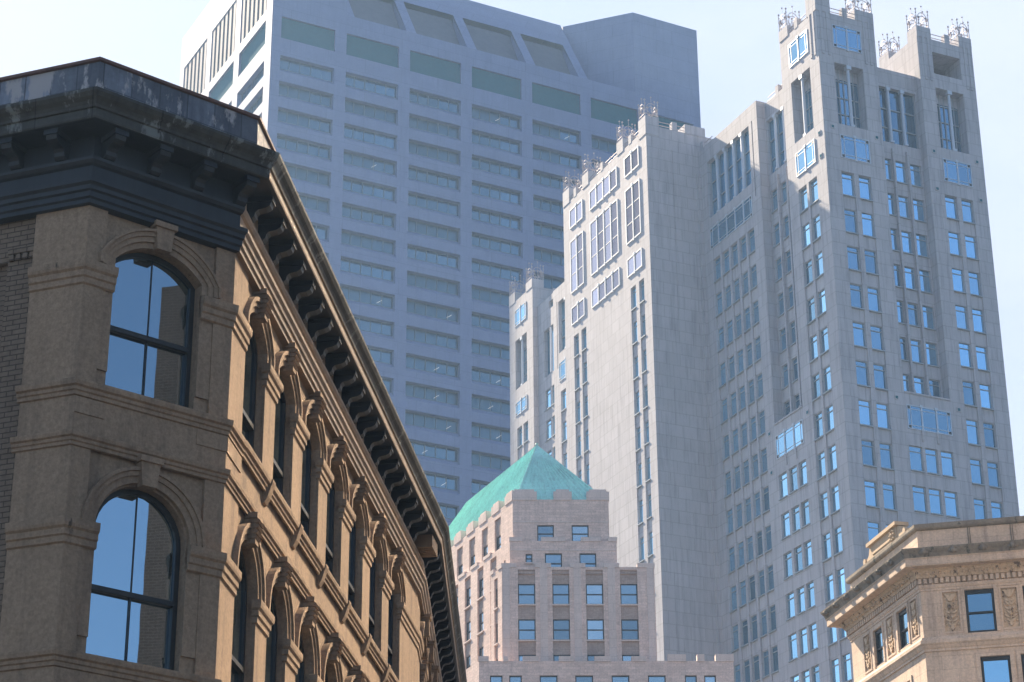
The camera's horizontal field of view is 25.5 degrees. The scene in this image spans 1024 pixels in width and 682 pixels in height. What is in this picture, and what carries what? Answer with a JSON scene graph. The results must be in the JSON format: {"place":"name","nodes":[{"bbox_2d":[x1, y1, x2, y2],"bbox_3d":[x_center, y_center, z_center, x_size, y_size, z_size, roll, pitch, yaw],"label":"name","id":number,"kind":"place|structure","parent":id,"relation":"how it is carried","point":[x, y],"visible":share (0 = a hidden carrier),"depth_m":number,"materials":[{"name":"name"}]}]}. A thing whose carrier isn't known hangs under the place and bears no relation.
{"place":"outdoors","nodes":[
{"label":"outdoors","id":0,"kind":"place"},
{"bbox_2d":[0,0,1023,515],"label":"sky","id":1,"kind":"structure","parent":0,"point":[738,45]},
{"bbox_2d":[449,443,733,681],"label":"green roofed building","id":2,"kind":"structure","parent":0,"point":[548,589],"depth_m":157.06,"materials":[{"name":"stone"}]},
{"bbox_2d":[517,584,535,605],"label":"window","id":3,"kind":"structure","parent":2,"relation":"in","point":[526,592],"depth_m":156.60,"materials":[{"name":"blue glass"}]},
{"bbox_2d":[517,619,536,641],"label":"window","id":4,"kind":"structure","parent":2,"relation":"in","point":[526,627],"depth_m":155.57,"materials":[{"name":"blue glass"}]},
{"bbox_2d":[552,584,570,605],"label":"window","id":5,"kind":"structure","parent":2,"relation":"in","point":[560,592],"depth_m":156.63,"materials":[{"name":"blue glass"}]},
{"bbox_2d":[552,619,570,641],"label":"window","id":6,"kind":"structure","parent":2,"relation":"in","point":[561,627],"depth_m":155.61,"materials":[{"name":"blue glass"}]},
{"bbox_2d":[585,584,603,605],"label":"window","id":7,"kind":"structure","parent":2,"relation":"in","point":[594,592],"depth_m":156.67,"materials":[{"name":"blue glass"}]},
{"bbox_2d":[586,619,604,641],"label":"window","id":8,"kind":"structure","parent":2,"relation":"in","point":[595,627],"depth_m":155.64,"materials":[{"name":"blue glass"}]},
{"bbox_2d":[620,584,638,605],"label":"window","id":9,"kind":"structure","parent":2,"relation":"in","point":[628,592],"depth_m":156.75,"materials":[{"name":"blue glass"}]},
{"bbox_2d":[621,619,639,641],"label":"window","id":10,"kind":"structure","parent":2,"relation":"in","point":[629,627],"depth_m":155.72,"materials":[{"name":"blue glass"}]},
{"bbox_2d":[509,0,1019,681],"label":"stepped stone tower","id":11,"kind":"structure","parent":0,"point":[757,382],"depth_m":212.49,"materials":[{"name":"grey stone"}]},
{"bbox_2d":[570,230,583,293],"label":"lattice window","id":12,"kind":"structure","parent":11,"relation":"in","point":[577,244],"depth_m":239.54,"materials":[{"name":"grey glass"}]},
{"bbox_2d":[589,166,616,210],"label":"lattice window","id":13,"kind":"structure","parent":11,"relation":"in","point":[600,190],"depth_m":236.52,"materials":[{"name":"glass"}]},
{"bbox_2d":[590,198,618,276],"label":"lattice window","id":14,"kind":"structure","parent":11,"relation":"in","point":[604,229],"depth_m":234.22,"materials":[{"name":"glass"}]},
{"bbox_2d":[591,267,619,308],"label":"lattice window","id":15,"kind":"structure","parent":11,"relation":"in","point":[609,284],"depth_m":231.89,"materials":[{"name":"grey glass"}]},
{"bbox_2d":[624,146,638,177],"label":"lattice window","id":16,"kind":"structure","parent":11,"relation":"in","point":[631,161],"depth_m":231.26,"materials":[{"name":"grey glass"}]},
{"bbox_2d":[625,178,641,244],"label":"lattice window","id":17,"kind":"structure","parent":11,"relation":"in","point":[633,228],"depth_m":228.96,"materials":[{"name":"glass"}]},
{"bbox_2d":[627,247,642,277],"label":"lattice window","id":18,"kind":"structure","parent":11,"relation":"in","point":[635,262],"depth_m":226.57,"materials":[{"name":"grey glass"}]},
{"bbox_2d":[710,195,752,249],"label":"lattice window","id":19,"kind":"structure","parent":11,"relation":"in","point":[743,212],"depth_m":222.13,"materials":[{"name":"blue glass"}]},
{"bbox_2d":[775,419,803,459],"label":"lattice window","id":20,"kind":"structure","parent":11,"relation":"in","point":[792,437],"depth_m":204.89,"materials":[{"name":"blue glass"}]},
{"bbox_2d":[788,29,808,67],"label":"lattice window","id":21,"kind":"structure","parent":11,"relation":"in","point":[798,48],"depth_m":215.56,"materials":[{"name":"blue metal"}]},
{"bbox_2d":[795,139,815,177],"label":"lattice window","id":22,"kind":"structure","parent":11,"relation":"in","point":[805,158],"depth_m":210.77,"materials":[{"name":"blue glass"}]},
{"bbox_2d":[831,24,861,53],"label":"lattice window","id":23,"kind":"structure","parent":11,"relation":"in","point":[845,38],"depth_m":214.04,"materials":[{"name":"blue glass"}]},
{"bbox_2d":[840,134,870,163],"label":"lattice window","id":24,"kind":"structure","parent":11,"relation":"in","point":[852,148],"depth_m":209.24,"materials":[{"name":"blue glass"}]},
{"bbox_2d":[853,322,867,348],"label":"window","id":25,"kind":"structure","parent":11,"relation":"in","point":[858,328],"depth_m":201.47,"materials":[{"name":"blue glass"}]},
{"bbox_2d":[855,360,870,387],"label":"window","id":26,"kind":"structure","parent":11,"relation":"in","point":[861,367],"depth_m":199.95,"materials":[{"name":"blue glass"}]},
{"bbox_2d":[858,400,873,427],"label":"window","id":27,"kind":"structure","parent":11,"relation":"in","point":[864,406],"depth_m":198.39,"materials":[{"name":"blue glass"}]},
{"bbox_2d":[861,440,876,467],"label":"window","id":28,"kind":"structure","parent":11,"relation":"in","point":[867,446],"depth_m":196.90,"materials":[{"name":"blue glass"}]},
{"bbox_2d":[864,480,879,508],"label":"window","id":29,"kind":"structure","parent":11,"relation":"in","point":[870,486],"depth_m":195.36,"materials":[{"name":"blue glass"}]},
{"bbox_2d":[873,364,888,390],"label":"window","id":30,"kind":"structure","parent":11,"relation":"in","point":[879,370],"depth_m":200.68,"materials":[{"name":"blue glass"}]},
{"bbox_2d":[876,403,891,430],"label":"window","id":31,"kind":"structure","parent":11,"relation":"in","point":[882,409],"depth_m":199.12,"materials":[{"name":"blue glass"}]},
{"bbox_2d":[879,443,894,470],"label":"window","id":32,"kind":"structure","parent":11,"relation":"in","point":[885,449],"depth_m":197.57,"materials":[{"name":"blue glass"}]},
{"bbox_2d":[883,483,897,511],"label":"window","id":33,"kind":"structure","parent":11,"relation":"in","point":[888,489],"depth_m":196.08,"materials":[{"name":"blue glass"}]},
{"bbox_2d":[909,446,925,472],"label":"window","id":34,"kind":"structure","parent":11,"relation":"in","point":[916,462],"depth_m":198.78,"materials":[{"name":"blue glass"}]},
{"bbox_2d":[912,486,928,513],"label":"window","id":35,"kind":"structure","parent":11,"relation":"in","point":[919,498],"depth_m":197.28,"materials":[{"name":"blue glass"}]},
{"bbox_2d":[906,404,952,435],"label":"lattice window","id":36,"kind":"structure","parent":11,"relation":"in","point":[921,418],"depth_m":200.83,"materials":[{"name":"blue glass"}]},
{"bbox_2d":[929,489,943,515],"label":"window","id":37,"kind":"structure","parent":11,"relation":"in","point":[934,495],"depth_m":197.91,"materials":[{"name":"blue glass"}]},
{"bbox_2d":[941,451,956,477],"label":"window","id":38,"kind":"structure","parent":11,"relation":"in","point":[946,457],"depth_m":200.09,"materials":[{"name":"blue glass"}]},
{"bbox_2d":[944,491,960,518],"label":"window","id":39,"kind":"structure","parent":11,"relation":"in","point":[950,497],"depth_m":198.56,"materials":[{"name":"blue glass"}]},
{"bbox_2d":[942,158,972,187],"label":"lattice window","id":40,"kind":"structure","parent":11,"relation":"in","point":[959,173],"depth_m":213.62,"materials":[{"name":"blue glass"}]},
{"bbox_2d":[820,516,1023,681],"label":"limestone corner building","id":41,"kind":"structure","parent":0,"point":[937,602],"depth_m":86.88,"materials":[{"name":"beige stone"}]},
{"bbox_2d":[898,608,909,648],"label":"window","id":42,"kind":"structure","parent":41,"relation":"in","point":[903,624],"depth_m":88.55,"materials":[{"name":"blue glass"}]},
{"bbox_2d":[964,589,996,632],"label":"window","id":43,"kind":"structure","parent":41,"relation":"in","point":[980,604],"depth_m":86.40,"materials":[{"name":"blue glass"}]},
{"bbox_2d":[980,655,1011,681],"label":"window","id":44,"kind":"structure","parent":41,"relation":"in","point":[995,668],"depth_m":85.37,"materials":[{"name":"blue glass"}]},
{"label":"ground","id":45,"kind":"structure","parent":0,"visible":0},
{"bbox_2d":[0,57,466,681],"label":"arched corner building","id":46,"kind":"structure","parent":45,"relation":"on","point":[210,469],"depth_m":32.20,"materials":[{"name":"brown stone"}]},
{"bbox_2d":[85,489,180,669],"bbox_3d":[-5.116,3.194,30.456,1.420,2.500,0.130,18,-30,-36],"label":"arched window","id":47,"kind":"structure","parent":46,"relation":"in","point":[134,601],"depth_m":30.48,"materials":[{"name":"blue glass"}]},
{"bbox_2d":[105,253,194,407],"bbox_3d":[-5.140,-0.154,31.946,1.420,2.310,0.130,18,-30,-36],"label":"arched window","id":48,"kind":"structure","parent":46,"relation":"in","point":[150,351],"depth_m":31.99,"materials":[{"name":"blue glass"}]},
{"bbox_2d":[231,548,246,681],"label":"arched window","id":49,"kind":"structure","parent":46,"relation":"in","point":[240,601],"depth_m":32.80,"materials":[{"name":"black glass"}]},
{"bbox_2d":[242,321,257,449],"bbox_3d":[-4.030,0.702,33.889,0.130,2.310,1.320,-3,-24,6],"label":"arched window","id":50,"kind":"structure","parent":46,"relation":"in","point":[251,356],"depth_m":34.29,"materials":[{"name":"black glass"}]},
{"bbox_2d":[265,592,276,681],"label":"arched window","id":51,"kind":"structure","parent":46,"relation":"in","point":[271,642],"depth_m":34.81,"materials":[{"name":"black glass"}]},
{"bbox_2d":[273,375,285,495],"bbox_3d":[-3.779,1.523,35.740,0.130,2.310,1.320,-3,-24,6],"label":"arched window","id":52,"kind":"structure","parent":46,"relation":"in","point":[280,408],"depth_m":36.16,"materials":[{"name":"black glass"}]},
{"bbox_2d":[300,423,311,536],"bbox_3d":[-3.528,2.345,37.590,0.130,2.310,1.320,-3,-24,6],"label":"arched window","id":53,"kind":"structure","parent":46,"relation":"in","point":[306,458],"depth_m":38.02,"materials":[{"name":"black glass"}]},
{"bbox_2d":[325,470,334,574],"bbox_3d":[-3.277,3.166,39.441,0.130,2.310,1.320,-3,-24,6],"label":"arched window","id":54,"kind":"structure","parent":46,"relation":"in","point":[331,496],"depth_m":39.88,"materials":[{"name":"black glass"}]},
{"bbox_2d":[348,522,355,608],"bbox_3d":[-3.026,3.987,41.291,0.130,2.310,1.320,-3,-24,6],"label":"arched window","id":55,"kind":"structure","parent":46,"relation":"in","point":[352,536],"depth_m":41.75,"materials":[{"name":"black glass"}]},
{"bbox_2d":[369,558,375,639],"bbox_3d":[-2.776,4.808,43.142,0.130,2.310,1.320,-3,-24,6],"label":"arched window","id":56,"kind":"structure","parent":46,"relation":"in","point":[372,570],"depth_m":43.62,"materials":[{"name":"black glass"}]},
{"bbox_2d":[388,591,392,668],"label":"arched window","id":57,"kind":"structure","parent":46,"relation":"in","point":[390,607],"depth_m":45.48,"materials":[{"name":"black glass"}]},
{"bbox_2d":[180,0,700,525],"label":"office tower","id":58,"kind":"structure","parent":45,"relation":"on","point":[432,152],"depth_m":352.58,"materials":[{"name":"grey concrete"}]},
{"bbox_2d":[277,136,330,161],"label":"window","id":59,"kind":"structure","parent":58,"relation":"in","point":[283,143],"depth_m":342.87,"materials":[{"name":"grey glass"}]},
{"bbox_2d":[278,109,331,135],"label":"window","id":60,"kind":"structure","parent":58,"relation":"in","point":[284,117],"depth_m":344.64,"materials":[{"name":"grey glass"}]},
{"bbox_2d":[279,83,332,109],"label":"window","id":61,"kind":"structure","parent":58,"relation":"in","point":[285,91],"depth_m":346.49,"materials":[{"name":"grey glass"}]},
{"bbox_2d":[280,58,332,83],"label":"window","id":62,"kind":"structure","parent":58,"relation":"in","point":[289,66],"depth_m":348.36,"materials":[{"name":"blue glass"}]},
{"bbox_2d":[285,164,329,188],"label":"window","id":63,"kind":"structure","parent":58,"relation":"in","point":[303,175],"depth_m":341.45,"materials":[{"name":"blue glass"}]},
{"bbox_2d":[299,194,329,215],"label":"window","id":64,"kind":"structure","parent":58,"relation":"in","point":[311,204],"depth_m":340.08,"materials":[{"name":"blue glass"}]},
{"bbox_2d":[340,258,393,283],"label":"window","id":65,"kind":"structure","parent":58,"relation":"in","point":[349,267],"depth_m":340.12,"materials":[{"name":"blue glass"}]},
{"bbox_2d":[340,286,393,311],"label":"window","id":66,"kind":"structure","parent":58,"relation":"in","point":[352,295],"depth_m":338.38,"materials":[{"name":"blue glass"}]},
{"bbox_2d":[341,231,394,256],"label":"window","id":67,"kind":"structure","parent":58,"relation":"in","point":[351,240],"depth_m":341.95,"materials":[{"name":"blue glass"}]},
{"bbox_2d":[342,204,394,229],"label":"window","id":68,"kind":"structure","parent":58,"relation":"in","point":[351,213],"depth_m":343.80,"materials":[{"name":"blue glass"}]},
{"bbox_2d":[343,178,395,203],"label":"window","id":69,"kind":"structure","parent":58,"relation":"in","point":[349,186],"depth_m":345.65,"materials":[{"name":"blue glass"}]},
{"bbox_2d":[343,152,396,177],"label":"window","id":70,"kind":"structure","parent":58,"relation":"in","point":[350,159],"depth_m":347.51,"materials":[{"name":"blue glass"}]},
{"bbox_2d":[344,125,396,151],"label":"window","id":71,"kind":"structure","parent":58,"relation":"in","point":[350,133],"depth_m":349.29,"materials":[{"name":"blue glass"}]},
{"bbox_2d":[345,74,396,99],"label":"window","id":72,"kind":"structure","parent":58,"relation":"in","point":[352,82],"depth_m":352.98,"materials":[{"name":"blue glass"}]},
{"bbox_2d":[345,100,396,125],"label":"window","id":73,"kind":"structure","parent":58,"relation":"in","point":[353,108],"depth_m":351.18,"materials":[{"name":"blue glass"}]},
{"bbox_2d":[354,316,393,338],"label":"window","id":74,"kind":"structure","parent":58,"relation":"in","point":[366,326],"depth_m":336.98,"materials":[{"name":"blue glass"}]},
{"bbox_2d":[368,347,393,367],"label":"window","id":75,"kind":"structure","parent":58,"relation":"in","point":[380,357],"depth_m":335.67,"materials":[{"name":"blue glass"}]},
{"bbox_2d":[405,411,458,436],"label":"window","id":76,"kind":"structure","parent":58,"relation":"in","point":[412,420],"depth_m":335.50,"materials":[{"name":"blue glass"}]},
{"bbox_2d":[405,383,459,408],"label":"window","id":77,"kind":"structure","parent":58,"relation":"in","point":[414,392],"depth_m":337.39,"materials":[{"name":"blue glass"}]},
{"bbox_2d":[407,246,458,270],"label":"window","id":78,"kind":"structure","parent":58,"relation":"in","point":[414,254],"depth_m":346.58,"materials":[{"name":"blue glass"}]},
{"bbox_2d":[407,300,458,324],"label":"window","id":79,"kind":"structure","parent":58,"relation":"in","point":[418,309],"depth_m":342.96,"materials":[{"name":"blue glass"}]},
{"bbox_2d":[406,327,459,352],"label":"window","id":80,"kind":"structure","parent":58,"relation":"in","point":[415,336],"depth_m":341.04,"materials":[{"name":"blue glass"}]},
{"bbox_2d":[406,355,459,380],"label":"window","id":81,"kind":"structure","parent":58,"relation":"in","point":[415,364],"depth_m":339.25,"materials":[{"name":"blue glass"}]},
{"bbox_2d":[407,273,459,297],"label":"window","id":82,"kind":"structure","parent":58,"relation":"in","point":[414,281],"depth_m":344.80,"materials":[{"name":"blue glass"}]},
{"bbox_2d":[408,167,459,192],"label":"window","id":83,"kind":"structure","parent":58,"relation":"in","point":[415,175],"depth_m":352.21,"materials":[{"name":"blue glass"}]},
{"bbox_2d":[408,193,459,218],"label":"window","id":84,"kind":"structure","parent":58,"relation":"in","point":[414,201],"depth_m":350.32,"materials":[{"name":"blue glass"}]},
{"bbox_2d":[408,219,459,244],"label":"window","id":85,"kind":"structure","parent":58,"relation":"in","point":[414,227],"depth_m":348.44,"materials":[{"name":"blue glass"}]},
{"bbox_2d":[409,141,459,166],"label":"window","id":86,"kind":"structure","parent":58,"relation":"in","point":[415,149],"depth_m":354.06,"materials":[{"name":"blue glass"}]},
{"bbox_2d":[410,91,459,115],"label":"window","id":87,"kind":"structure","parent":58,"relation":"in","point":[416,98],"depth_m":357.75,"materials":[{"name":"blue glass"}]},
{"bbox_2d":[409,116,460,141],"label":"window","id":88,"kind":"structure","parent":58,"relation":"in","point":[418,124],"depth_m":355.92,"materials":[{"name":"blue glass"}]},
{"bbox_2d":[410,441,459,465],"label":"window","id":89,"kind":"structure","parent":58,"relation":"in","point":[431,452],"depth_m":334.03,"materials":[{"name":"blue glass"}]},
{"bbox_2d":[424,472,459,494],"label":"window","id":90,"kind":"structure","parent":58,"relation":"in","point":[435,481],"depth_m":332.65,"materials":[{"name":"blue glass"}]},
{"bbox_2d":[472,314,509,335],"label":"window","id":91,"kind":"structure","parent":58,"relation":"in","point":[479,322],"depth_m":347.17,"materials":[{"name":"blue glass"}]},
{"bbox_2d":[472,341,509,362],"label":"window","id":92,"kind":"structure","parent":58,"relation":"in","point":[479,349],"depth_m":345.31,"materials":[{"name":"blue glass"}]},
{"bbox_2d":[472,368,509,389],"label":"window","id":93,"kind":"structure","parent":58,"relation":"in","point":[481,377],"depth_m":343.46,"materials":[{"name":"blue glass"}]},
{"bbox_2d":[472,396,509,417],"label":"window","id":94,"kind":"structure","parent":58,"relation":"in","point":[498,408],"depth_m":341.62,"materials":[{"name":"blue glass"}]},
{"bbox_2d":[472,424,509,445],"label":"window","id":95,"kind":"structure","parent":58,"relation":"in","point":[481,433],"depth_m":339.79,"materials":[{"name":"blue glass"}]},
{"bbox_2d":[472,452,509,472],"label":"window","id":96,"kind":"structure","parent":58,"relation":"in","point":[479,461],"depth_m":337.81,"materials":[{"name":"blue glass"}]},
{"bbox_2d":[472,287,510,308],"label":"window","id":97,"kind":"structure","parent":58,"relation":"in","point":[479,295],"depth_m":348.95,"materials":[{"name":"blue glass"}]},
{"bbox_2d":[472,107,521,131],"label":"window","id":98,"kind":"structure","parent":58,"relation":"in","point":[478,114],"depth_m":362.41,"materials":[{"name":"blue glass"}]},
{"bbox_2d":[472,131,521,156],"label":"window","id":99,"kind":"structure","parent":58,"relation":"in","point":[478,139],"depth_m":360.56,"materials":[{"name":"blue glass"}]},
{"bbox_2d":[472,157,521,181],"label":"window","id":100,"kind":"structure","parent":58,"relation":"in","point":[481,165],"depth_m":358.71,"materials":[{"name":"blue glass"}]},
{"bbox_2d":[472,182,521,206],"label":"window","id":101,"kind":"structure","parent":58,"relation":"in","point":[478,190],"depth_m":356.88,"materials":[{"name":"blue glass"}]},
{"bbox_2d":[472,208,521,232],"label":"window","id":102,"kind":"structure","parent":58,"relation":"in","point":[479,216],"depth_m":355.01,"materials":[{"name":"blue glass"}]},
{"bbox_2d":[472,234,521,258],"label":"window","id":103,"kind":"structure","parent":58,"relation":"in","point":[478,242],"depth_m":353.15,"materials":[{"name":"blue glass"}]},
{"bbox_2d":[472,260,522,284],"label":"window","id":104,"kind":"structure","parent":58,"relation":"in","point":[478,268],"depth_m":351.26,"materials":[{"name":"blue glass"}]},
{"bbox_2d":[533,197,562,216],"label":"window","id":105,"kind":"structure","parent":58,"relation":"in","point":[542,205],"depth_m":360.82,"materials":[{"name":"blue glass"}]},
{"bbox_2d":[534,222,563,242],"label":"window","id":106,"kind":"structure","parent":58,"relation":"in","point":[540,230],"depth_m":358.98,"materials":[{"name":"blue glass"}]},
{"bbox_2d":[534,248,563,267],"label":"window","id":107,"kind":"structure","parent":58,"relation":"in","point":[542,256],"depth_m":357.14,"materials":[{"name":"blue glass"}]},
{"bbox_2d":[532,122,580,146],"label":"window","id":108,"kind":"structure","parent":58,"relation":"in","point":[561,135],"depth_m":367.13,"materials":[{"name":"blue glass"}]},
{"bbox_2d":[533,172,579,191],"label":"window","id":109,"kind":"structure","parent":58,"relation":"in","point":[547,181],"depth_m":362.85,"materials":[{"name":"blue glass"}]},
{"bbox_2d":[533,147,580,170],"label":"window","id":110,"kind":"structure","parent":58,"relation":"in","point":[539,154],"depth_m":365.25,"materials":[{"name":"blue glass"}]},
{"bbox_2d":[592,137,616,154],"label":"window","id":111,"kind":"structure","parent":58,"relation":"in","point":[600,145],"depth_m":370.92,"materials":[{"name":"blue glass"}]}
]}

